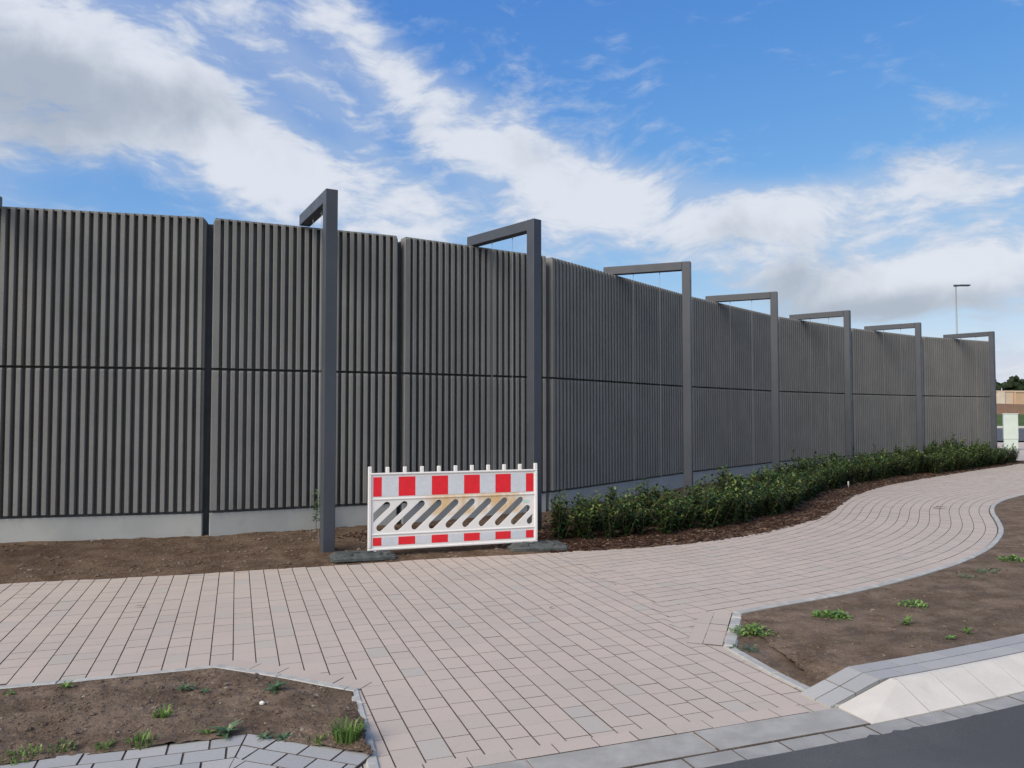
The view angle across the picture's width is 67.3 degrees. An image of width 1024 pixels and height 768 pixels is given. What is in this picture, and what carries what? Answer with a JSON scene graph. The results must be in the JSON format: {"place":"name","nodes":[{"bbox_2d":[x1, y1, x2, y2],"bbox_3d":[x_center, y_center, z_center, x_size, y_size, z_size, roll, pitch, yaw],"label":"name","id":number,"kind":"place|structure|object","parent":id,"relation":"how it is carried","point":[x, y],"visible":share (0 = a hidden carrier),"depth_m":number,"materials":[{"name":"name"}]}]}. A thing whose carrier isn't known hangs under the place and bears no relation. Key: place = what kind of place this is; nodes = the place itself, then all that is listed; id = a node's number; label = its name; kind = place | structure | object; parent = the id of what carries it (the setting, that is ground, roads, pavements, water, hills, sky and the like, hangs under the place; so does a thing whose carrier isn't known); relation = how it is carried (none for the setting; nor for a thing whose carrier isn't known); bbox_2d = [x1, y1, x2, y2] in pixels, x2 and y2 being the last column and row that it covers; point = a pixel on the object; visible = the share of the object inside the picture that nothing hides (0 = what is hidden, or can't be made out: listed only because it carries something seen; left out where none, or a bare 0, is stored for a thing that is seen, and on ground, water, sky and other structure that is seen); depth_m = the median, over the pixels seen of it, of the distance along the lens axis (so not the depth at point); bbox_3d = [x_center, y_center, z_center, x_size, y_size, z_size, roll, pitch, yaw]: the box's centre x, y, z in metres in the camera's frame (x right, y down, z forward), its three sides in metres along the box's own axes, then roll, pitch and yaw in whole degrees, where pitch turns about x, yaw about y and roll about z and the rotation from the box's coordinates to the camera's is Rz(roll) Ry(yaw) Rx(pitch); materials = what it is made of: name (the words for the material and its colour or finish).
{"place":"outdoors","nodes":[
{"label":"outdoors","id":0,"kind":"place"},
{"bbox_2d":[0,442,1023,767],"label":"pavement","id":1,"kind":"structure","parent":0,"point":[464,662],"depth_m":6.45,"materials":[{"name":"pink stone"}]},
{"bbox_2d":[0,668,365,763],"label":"bed soil","id":2,"kind":"structure","parent":1,"relation":"on","point":[113,723],"depth_m":4.51,"materials":[{"name":"brown soil"}]},
{"bbox_2d":[0,742,48,765],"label":"grass tuft","id":3,"kind":"object","parent":2,"relation":"on","point":[22,751],"visible":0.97,"depth_m":3.96,"materials":[{"name":"green plant"}]},
{"bbox_2d":[46,739,78,752],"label":"grass tuft","id":4,"kind":"object","parent":2,"relation":"on","point":[64,747],"visible":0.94,"depth_m":4.04,"materials":[{"name":"green plant"}]},
{"bbox_2d":[122,727,158,749],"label":"grass tuft","id":5,"kind":"object","parent":2,"relation":"on","point":[138,738],"visible":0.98,"depth_m":4.11,"materials":[{"name":"green plant"}]},
{"bbox_2d":[150,703,174,718],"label":"grass tuft","id":6,"kind":"object","parent":2,"relation":"on","point":[163,713],"visible":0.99,"depth_m":4.43,"materials":[{"name":"green plant"}]},
{"bbox_2d":[211,718,241,738],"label":"weed plant","id":7,"kind":"object","parent":2,"relation":"on","point":[226,730],"visible":1,"depth_m":4.22,"materials":[{"name":"green plant"}]},
{"bbox_2d":[264,678,288,694],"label":"weed plant","id":8,"kind":"object","parent":2,"relation":"on","point":[277,686],"visible":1,"depth_m":4.88,"materials":[{"name":"green plant"}]},
{"bbox_2d":[325,713,371,744],"bbox_3d":[-0.885,1.852,4.126,0.280,0.118,0.272,0,-2,0],"label":"grass tuft","id":9,"kind":"object","parent":2,"relation":"on","point":[349,735],"visible":1,"depth_m":4.12,"materials":[{"name":"green plant"}]},
{"bbox_2d":[0,734,371,767],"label":"paving stones","id":10,"kind":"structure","parent":1,"relation":"on","point":[245,751],"depth_m":3.94,"materials":[{"name":"grey stone"}]},
{"bbox_2d":[0,494,1023,767],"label":"edging","id":11,"kind":"object","parent":1,"relation":"on","point":[372,760],"visible":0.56,"depth_m":5.34,"materials":[{"name":"concrete"}]},
{"bbox_2d":[473,708,869,767],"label":"lowered kerb","id":12,"kind":"structure","parent":1,"relation":"on","point":[669,748],"depth_m":4.14,"materials":[{"name":"grey concrete"}]},
{"bbox_2d":[737,618,839,686],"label":"bed soil","id":13,"kind":"structure","parent":1,"relation":"on","point":[777,660],"depth_m":5.57,"materials":[{"name":"brown soil"}]},
{"bbox_2d":[727,622,776,636],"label":"weed plant","id":14,"kind":"object","parent":13,"relation":"on","point":[754,628],"visible":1,"depth_m":6.14,"materials":[{"name":"green plant"}]},
{"bbox_2d":[741,495,1023,683],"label":"bed soil","id":15,"kind":"structure","parent":1,"relation":"on","point":[982,593],"depth_m":6.59,"materials":[{"name":"brown soil"}]},
{"bbox_2d":[812,609,851,620],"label":"weed plant","id":16,"kind":"object","parent":15,"relation":"on","point":[831,613],"visible":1,"depth_m":6.59,"materials":[{"name":"green plant"}]},
{"bbox_2d":[897,599,927,608],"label":"weed plant","id":17,"kind":"object","parent":15,"relation":"on","point":[916,603],"visible":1,"depth_m":6.92,"materials":[{"name":"green plant"}]},
{"bbox_2d":[996,554,1023,562],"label":"weed plant","id":18,"kind":"object","parent":15,"relation":"on","point":[1014,557],"visible":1,"depth_m":9.11,"materials":[{"name":"green plant"}]},
{"bbox_2d":[839,652,1023,723],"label":"white kerb","id":19,"kind":"structure","parent":1,"relation":"on","point":[913,695],"depth_m":4.77,"materials":[{"name":"concrete"}]},
{"bbox_2d":[953,284,970,338],"bbox_3d":[22.343,-0.812,38.058,0.780,8.250,0.220,0,-2,0],"label":"street lamp","id":20,"kind":"object","parent":1,"relation":"on","point":[955,286],"visible":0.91,"depth_m":38.14,"materials":[{"name":"silver metal"}]},
{"bbox_2d":[1002,413,1018,449],"bbox_3d":[24.023,2.348,37.053,0.640,1.860,0.360,-1,-2,26],"label":"utility cabinet","id":21,"kind":"object","parent":1,"relation":"on","point":[1010,430],"visible":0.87,"depth_m":36.93,"materials":[{"name":"white plastic"}]},
{"bbox_2d":[0,460,1023,583],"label":"soil","id":22,"kind":"structure","parent":0,"point":[9,565],"depth_m":9.57,"materials":[{"name":"brown soil"}]},
{"bbox_2d":[310,489,319,522],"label":"wall weed","id":23,"kind":"object","parent":22,"relation":"on","point":[315,510],"depth_m":10.79,"materials":[{"name":"green plant"}]},
{"bbox_2d":[327,550,397,562],"bbox_3d":[-1.811,2.073,9.331,0.800,0.097,0.420,2,-5,-22],"label":"foot plate","id":24,"kind":"object","parent":22,"relation":"on","point":[349,556],"visible":0.95,"depth_m":9.18,"materials":[{"name":"grey rubber"}]},
{"bbox_2d":[367,463,537,550],"bbox_3d":[-0.716,1.567,9.741,2.205,1.083,0.060,1,-2,-19],"label":"barrier","id":25,"kind":"object","parent":24,"relation":"on","point":[429,489],"visible":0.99,"depth_m":9.71,"materials":[{"name":"plastic"}]},
{"bbox_2d":[0,503,1023,761],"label":"soil clods","id":26,"kind":"object","parent":22,"relation":"on","point":[292,733],"visible":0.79,"depth_m":5.13,"materials":[{"name":"brown soil"}]},
{"bbox_2d":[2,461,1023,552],"bbox_3d":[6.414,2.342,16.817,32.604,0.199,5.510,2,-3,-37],"label":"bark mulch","id":27,"kind":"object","parent":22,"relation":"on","point":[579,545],"visible":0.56,"depth_m":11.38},
{"bbox_2d":[505,539,569,551],"bbox_3d":[0.325,2.099,10.023,0.800,0.097,0.420,1,-3,-13],"label":"foot plate","id":28,"kind":"object","parent":22,"relation":"on","point":[546,545],"visible":0.91,"depth_m":9.87,"materials":[{"name":"grey rubber"}]},
{"bbox_2d":[539,490,576,538],"bbox_3d":[0.633,1.826,10.656,0.559,0.727,0.434,-1,-2,16],"label":"laurel shrub","id":29,"kind":"object","parent":22,"relation":"on","point":[558,528],"visible":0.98,"depth_m":10.61,"materials":[{"name":"green plant"}]},
{"bbox_2d":[547,499,573,531],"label":"laurel shrub","id":30,"kind":"object","parent":22,"relation":"on","point":[568,511],"visible":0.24,"depth_m":10.93,"materials":[{"name":"green plant"}]},
{"bbox_2d":[573,501,593,530],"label":"laurel shrub","id":31,"kind":"object","parent":22,"relation":"on","point":[580,508],"visible":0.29,"depth_m":11.04,"materials":[{"name":"green plant"}]},
{"bbox_2d":[567,494,601,538],"bbox_3d":[1.001,1.860,10.625,0.573,0.638,0.430,-1,-2,28],"label":"laurel shrub","id":32,"kind":"object","parent":22,"relation":"on","point":[583,532],"visible":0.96,"depth_m":10.61,"materials":[{"name":"green plant"}]},
{"bbox_2d":[579,490,606,530],"bbox_3d":[1.198,1.855,11.121,0.364,0.611,0.468,1,-2,-22],"label":"laurel shrub","id":33,"kind":"object","parent":22,"relation":"on","point":[597,526],"visible":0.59,"depth_m":11.12,"materials":[{"name":"green plant"}]},
{"bbox_2d":[585,494,611,524],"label":"laurel shrub","id":34,"kind":"object","parent":22,"relation":"on","point":[590,502],"visible":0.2,"depth_m":11.40,"materials":[{"name":"green plant"}]},
{"bbox_2d":[596,499,621,537],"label":"laurel shrub","id":35,"kind":"object","parent":22,"relation":"on","point":[609,531],"visible":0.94,"depth_m":10.71,"materials":[{"name":"green plant"}]},
{"bbox_2d":[601,497,621,528],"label":"laurel shrub","id":36,"kind":"object","parent":22,"relation":"on","point":[611,512],"visible":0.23,"depth_m":11.27,"materials":[{"name":"green plant"}]},
{"bbox_2d":[604,486,620,521],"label":"laurel shrub","id":37,"kind":"object","parent":22,"relation":"on","point":[610,494],"visible":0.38,"depth_m":11.68,"materials":[{"name":"green plant"}]},
{"bbox_2d":[610,494,643,536],"bbox_3d":[1.617,1.886,10.862,0.401,0.616,0.510,1,-2,-18],"label":"laurel shrub","id":38,"kind":"object","parent":22,"relation":"on","point":[625,522],"visible":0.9,"depth_m":10.82,"materials":[{"name":"green plant"}]},
{"bbox_2d":[615,488,642,522],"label":"laurel shrub","id":39,"kind":"object","parent":22,"relation":"on","point":[635,496],"visible":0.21,"depth_m":11.71,"materials":[{"name":"green plant"}]},
{"bbox_2d":[630,501,649,533],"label":"laurel shrub","id":40,"kind":"object","parent":22,"relation":"on","point":[638,529],"visible":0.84,"depth_m":11.00,"materials":[{"name":"green plant"}]},
{"bbox_2d":[631,493,658,526],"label":"laurel shrub","id":41,"kind":"object","parent":22,"relation":"on","point":[647,521],"visible":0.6,"depth_m":11.50,"materials":[{"name":"green plant"}]},
{"bbox_2d":[632,477,659,517],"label":"laurel shrub","id":42,"kind":"object","parent":22,"relation":"on","point":[638,489],"visible":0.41,"depth_m":11.89,"materials":[{"name":"green plant"}]},
{"bbox_2d":[648,499,675,534],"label":"laurel shrub","id":43,"kind":"object","parent":22,"relation":"on","point":[668,516],"visible":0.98,"depth_m":11.07,"materials":[{"name":"green plant"}]},
{"bbox_2d":[646,485,677,520],"bbox_3d":[2.288,1.883,12.070,0.622,0.592,0.445,-1,-3,30],"label":"laurel shrub","id":44,"kind":"object","parent":22,"relation":"on","point":[652,493],"visible":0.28,"depth_m":12.07,"materials":[{"name":"green plant"}]},
{"bbox_2d":[649,485,675,522],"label":"laurel shrub","id":45,"kind":"object","parent":22,"relation":"on","point":[667,498],"visible":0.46,"depth_m":11.65,"materials":[{"name":"green plant"}]},
{"bbox_2d":[662,497,693,530],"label":"laurel shrub","id":46,"kind":"object","parent":22,"relation":"on","point":[677,519],"visible":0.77,"depth_m":11.35,"materials":[{"name":"green plant"}]},
{"bbox_2d":[670,483,700,505],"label":"laurel shrub","id":47,"kind":"object","parent":22,"relation":"on","point":[694,491],"visible":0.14,"depth_m":12.55,"materials":[{"name":"green plant"}]},
{"bbox_2d":[678,496,700,528],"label":"laurel shrub","id":48,"kind":"object","parent":22,"relation":"on","point":[689,522],"visible":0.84,"depth_m":11.49,"materials":[{"name":"green plant"}]},
{"bbox_2d":[684,485,707,520],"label":"laurel shrub","id":49,"kind":"object","parent":22,"relation":"on","point":[694,500],"visible":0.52,"depth_m":12.19,"materials":[{"name":"green plant"}]},
{"bbox_2d":[691,474,718,508],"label":"laurel shrub","id":50,"kind":"object","parent":22,"relation":"on","point":[700,485],"visible":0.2,"depth_m":13.04,"materials":[{"name":"green plant"}]},
{"bbox_2d":[697,487,723,528],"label":"laurel shrub","id":51,"kind":"object","parent":22,"relation":"on","point":[708,514],"visible":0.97,"depth_m":11.60,"materials":[{"name":"green plant"}]},
{"bbox_2d":[706,463,733,501],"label":"laurel shrub","id":52,"kind":"object","parent":22,"relation":"on","point":[722,475],"visible":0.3,"depth_m":13.59,"materials":[{"name":"green plant"}]},
{"bbox_2d":[707,478,737,512],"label":"laurel shrub","id":53,"kind":"object","parent":22,"relation":"on","point":[719,491],"visible":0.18,"depth_m":12.49,"materials":[{"name":"green plant"}]},
{"bbox_2d":[709,491,736,525],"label":"laurel shrub","id":54,"kind":"object","parent":22,"relation":"on","point":[723,516],"visible":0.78,"depth_m":11.80,"materials":[{"name":"green plant"}]},
{"bbox_2d":[723,487,741,524],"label":"laurel shrub","id":55,"kind":"object","parent":22,"relation":"on","point":[733,517],"visible":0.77,"depth_m":11.95,"materials":[{"name":"green plant"}]},
{"bbox_2d":[723,473,744,512],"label":"laurel shrub","id":56,"kind":"object","parent":22,"relation":"on","point":[734,482],"visible":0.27,"depth_m":12.75,"materials":[{"name":"green plant"}]},
{"bbox_2d":[723,475,756,511],"bbox_3d":[3.837,1.893,13.073,0.558,0.692,0.399,-1,-3,34],"label":"laurel shrub","id":57,"kind":"object","parent":22,"relation":"on","point":[739,481],"visible":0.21,"depth_m":13.06,"materials":[{"name":"green plant"}]},
{"bbox_2d":[726,480,756,522],"bbox_3d":[3.659,1.889,12.311,0.566,0.712,0.425,0,-2,-4],"label":"laurel shrub","id":58,"kind":"object","parent":22,"relation":"on","point":[745,518],"visible":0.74,"depth_m":12.26,"materials":[{"name":"green plant"}]},
{"bbox_2d":[739,490,759,518],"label":"laurel shrub","id":59,"kind":"object","parent":22,"relation":"on","point":[749,504],"visible":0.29,"depth_m":12.56,"materials":[{"name":"green plant"}]},
{"bbox_2d":[746,483,768,516],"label":"laurel shrub","id":60,"kind":"object","parent":22,"relation":"on","point":[761,501],"visible":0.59,"depth_m":12.85,"materials":[{"name":"green plant"}]},
{"bbox_2d":[755,485,787,515],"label":"laurel shrub","id":61,"kind":"object","parent":22,"relation":"on","point":[768,510],"visible":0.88,"depth_m":13.05,"materials":[{"name":"green plant"}]},
{"bbox_2d":[764,466,783,488],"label":"laurel shrub","id":62,"kind":"object","parent":22,"relation":"on","point":[771,477],"visible":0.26,"depth_m":14.60,"materials":[{"name":"green plant"}]},
{"bbox_2d":[765,480,791,513],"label":"laurel shrub","id":63,"kind":"object","parent":22,"relation":"on","point":[779,510],"visible":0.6,"depth_m":13.28,"materials":[{"name":"green plant"}]},
{"bbox_2d":[780,473,802,505],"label":"laurel shrub","id":64,"kind":"object","parent":22,"relation":"on","point":[792,480],"visible":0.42,"depth_m":14.04,"materials":[{"name":"green plant"}]},
{"bbox_2d":[781,479,803,509],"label":"laurel shrub","id":65,"kind":"object","parent":22,"relation":"on","point":[794,496],"visible":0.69,"depth_m":13.74,"materials":[{"name":"green plant"}]},
{"bbox_2d":[790,449,809,477],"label":"laurel shrub","id":66,"kind":"object","parent":22,"relation":"on","point":[802,465],"visible":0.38,"depth_m":17.79,"materials":[{"name":"green plant"}]},
{"bbox_2d":[801,475,815,499],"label":"laurel shrub","id":67,"kind":"object","parent":22,"relation":"on","point":[807,495],"visible":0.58,"depth_m":15.27,"materials":[{"name":"green plant"}]},
{"bbox_2d":[807,474,822,496],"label":"laurel shrub","id":68,"kind":"object","parent":22,"relation":"on","point":[814,493],"visible":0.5,"depth_m":15.95,"materials":[{"name":"green plant"}]},
{"bbox_2d":[805,463,826,491],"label":"laurel shrub","id":69,"kind":"object","parent":22,"relation":"on","point":[823,477],"visible":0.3,"depth_m":16.66,"materials":[{"name":"green plant"}]},
{"bbox_2d":[825,460,842,488],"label":"laurel shrub","id":70,"kind":"object","parent":22,"relation":"on","point":[835,476],"visible":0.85,"depth_m":17.51,"materials":[{"name":"green plant"}]},
{"bbox_2d":[831,463,847,487],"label":"laurel shrub","id":71,"kind":"object","parent":22,"relation":"on","point":[840,477],"visible":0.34,"depth_m":17.78,"materials":[{"name":"green plant"}]},
{"bbox_2d":[845,461,855,484],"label":"laurel shrub","id":72,"kind":"object","parent":22,"relation":"on","point":[850,470],"visible":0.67,"depth_m":18.60,"materials":[{"name":"green plant"}]},
{"bbox_2d":[854,462,868,482],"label":"laurel shrub","id":73,"kind":"object","parent":22,"relation":"on","point":[860,476],"visible":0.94,"depth_m":19.19,"materials":[{"name":"green plant"}]},
{"bbox_2d":[855,455,871,480],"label":"laurel shrub","id":74,"kind":"object","parent":22,"relation":"on","point":[864,464],"visible":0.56,"depth_m":19.47,"materials":[{"name":"green plant"}]},
{"bbox_2d":[873,457,888,478],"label":"laurel shrub","id":75,"kind":"object","parent":22,"relation":"on","point":[881,475],"visible":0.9,"depth_m":20.27,"materials":[{"name":"green plant"}]},
{"bbox_2d":[876,454,894,476],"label":"laurel shrub","id":76,"kind":"object","parent":22,"relation":"on","point":[889,474],"visible":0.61,"depth_m":20.79,"materials":[{"name":"green plant"}]},
{"bbox_2d":[888,458,901,475],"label":"laurel shrub","id":77,"kind":"object","parent":22,"relation":"on","point":[894,470],"visible":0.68,"depth_m":21.07,"materials":[{"name":"green plant"}]},
{"bbox_2d":[900,456,914,475],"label":"laurel shrub","id":78,"kind":"object","parent":22,"relation":"on","point":[905,469],"visible":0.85,"depth_m":21.48,"materials":[{"name":"green plant"}]},
{"bbox_2d":[907,449,920,473],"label":"laurel shrub","id":79,"kind":"object","parent":22,"relation":"on","point":[915,467],"visible":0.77,"depth_m":22.00,"materials":[{"name":"green plant"}]},
{"bbox_2d":[925,453,943,473],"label":"laurel shrub","id":80,"kind":"object","parent":22,"relation":"on","point":[934,469],"visible":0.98,"depth_m":22.29,"materials":[{"name":"green plant"}]},
{"bbox_2d":[941,452,954,471],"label":"laurel shrub","id":81,"kind":"object","parent":22,"relation":"on","point":[950,461],"visible":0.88,"depth_m":22.95,"materials":[{"name":"green plant"}]},
{"bbox_2d":[950,448,962,470],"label":"laurel shrub","id":82,"kind":"object","parent":22,"relation":"on","point":[958,457],"visible":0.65,"depth_m":23.45,"materials":[{"name":"green plant"}]},
{"bbox_2d":[966,442,981,467],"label":"laurel shrub","id":83,"kind":"object","parent":22,"relation":"on","point":[975,464],"visible":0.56,"depth_m":24.61,"materials":[{"name":"green plant"}]},
{"bbox_2d":[990,445,1006,464],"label":"laurel shrub","id":84,"kind":"object","parent":22,"relation":"on","point":[1000,459],"visible":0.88,"depth_m":26.00,"materials":[{"name":"green plant"}]},
{"bbox_2d":[0,0,1023,390],"label":"sky","id":85,"kind":"structure","parent":0,"point":[865,158],"materials":[{"name":"blue"}]},
{"bbox_2d":[704,704,1023,767],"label":"road","id":86,"kind":"structure","parent":0,"point":[993,739],"depth_m":4.09,"materials":[{"name":"grey asphalt"}]},
{"bbox_2d":[631,692,1023,767],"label":"gutter","id":87,"kind":"object","parent":86,"relation":"on","point":[755,751],"visible":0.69,"depth_m":4.23,"materials":[{"name":"concrete"}]},
{"bbox_2d":[801,634,1023,707],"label":"grey paving","id":88,"kind":"structure","parent":0,"point":[846,684],"depth_m":5.00,"materials":[{"name":"grey concrete"}]},
{"bbox_2d":[996,404,1023,413],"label":"embankment","id":89,"kind":"structure","parent":0,"point":[1010,408],"depth_m":135.27,"materials":[{"name":"soil"}]},
{"bbox_2d":[997,428,1023,440],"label":"side road","id":90,"kind":"structure","parent":0,"point":[1000,434],"depth_m":64.79,"materials":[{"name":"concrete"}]},
{"bbox_2d":[997,414,1023,425],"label":"grass verge","id":91,"kind":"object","parent":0,"point":[1020,420],"depth_m":111.36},
{"label":"ground","id":92,"kind":"structure","parent":0,"visible":0},
{"bbox_2d":[0,206,990,542],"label":"noise wall","id":93,"kind":"structure","parent":92,"relation":"on","point":[160,376],"depth_m":11.25,"materials":[{"name":"grey concrete"}]},
{"bbox_2d":[299,188,337,552],"bbox_3d":[-2.619,-0.011,10.267,0.155,4.855,1.488,1,-2,-28],"label":"climbing frame","id":94,"kind":"object","parent":93,"relation":"attached to","point":[324,203],"visible":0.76,"depth_m":9.63,"materials":[{"name":"metal"}]},
{"bbox_2d":[467,218,541,529],"bbox_3d":[-0.147,0.044,11.715,0.155,4.855,1.590,2,-3,-41],"label":"climbing frame","id":95,"kind":"object","parent":93,"relation":"attached to","point":[531,228],"visible":0.69,"depth_m":11.15,"materials":[{"name":"metal"}]},
{"bbox_2d":[603,261,692,496],"bbox_3d":[2.568,0.152,14.578,1.655,4.855,0.155,-1,-2,21],"label":"climbing frame","id":96,"kind":"object","parent":93,"relation":"attached to","point":[684,267],"visible":0.77,"depth_m":14.28,"materials":[{"name":"metal"}]},
{"bbox_2d":[705,291,779,471],"bbox_3d":[5.448,0.289,18.203,1.652,4.855,0.155,-1,-2,26],"label":"climbing frame","id":97,"kind":"object","parent":93,"relation":"attached to","point":[772,297],"visible":0.76,"depth_m":17.85,"materials":[{"name":"metal"}]},
{"bbox_2d":[789,310,852,465],"bbox_3d":[8.666,0.417,21.595,1.647,4.855,0.155,-2,-3,40],"label":"climbing frame","id":98,"kind":"object","parent":93,"relation":"attached to","point":[845,315],"visible":0.72,"depth_m":21.10,"materials":[{"name":"metal"}]},
{"bbox_2d":[864,322,923,453],"bbox_3d":[12.148,0.526,24.486,1.663,4.855,0.155,-2,-3,42],"label":"climbing frame","id":99,"kind":"object","parent":93,"relation":"attached to","point":[919,384],"visible":0.74,"depth_m":23.97,"materials":[{"name":"metal"}]},
{"bbox_2d":[943,331,997,458],"bbox_3d":[16.157,0.625,27.133,0.155,4.855,1.610,2,-3,-41],"label":"climbing frame","id":100,"kind":"object","parent":93,"relation":"attached to","point":[992,382],"visible":0.71,"depth_m":26.57,"materials":[{"name":"metal"}]},
{"bbox_2d":[996,375,1023,390],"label":"distant wood","id":101,"kind":"object","parent":92,"relation":"on","point":[1014,383],"visible":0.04,"depth_m":318.21,"materials":[{"name":"green plant"}]},
{"bbox_2d":[996,391,1023,403],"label":"hall building","id":102,"kind":"structure","parent":92,"relation":"on","point":[1009,397],"depth_m":164.77,"materials":[{"name":"beige"}]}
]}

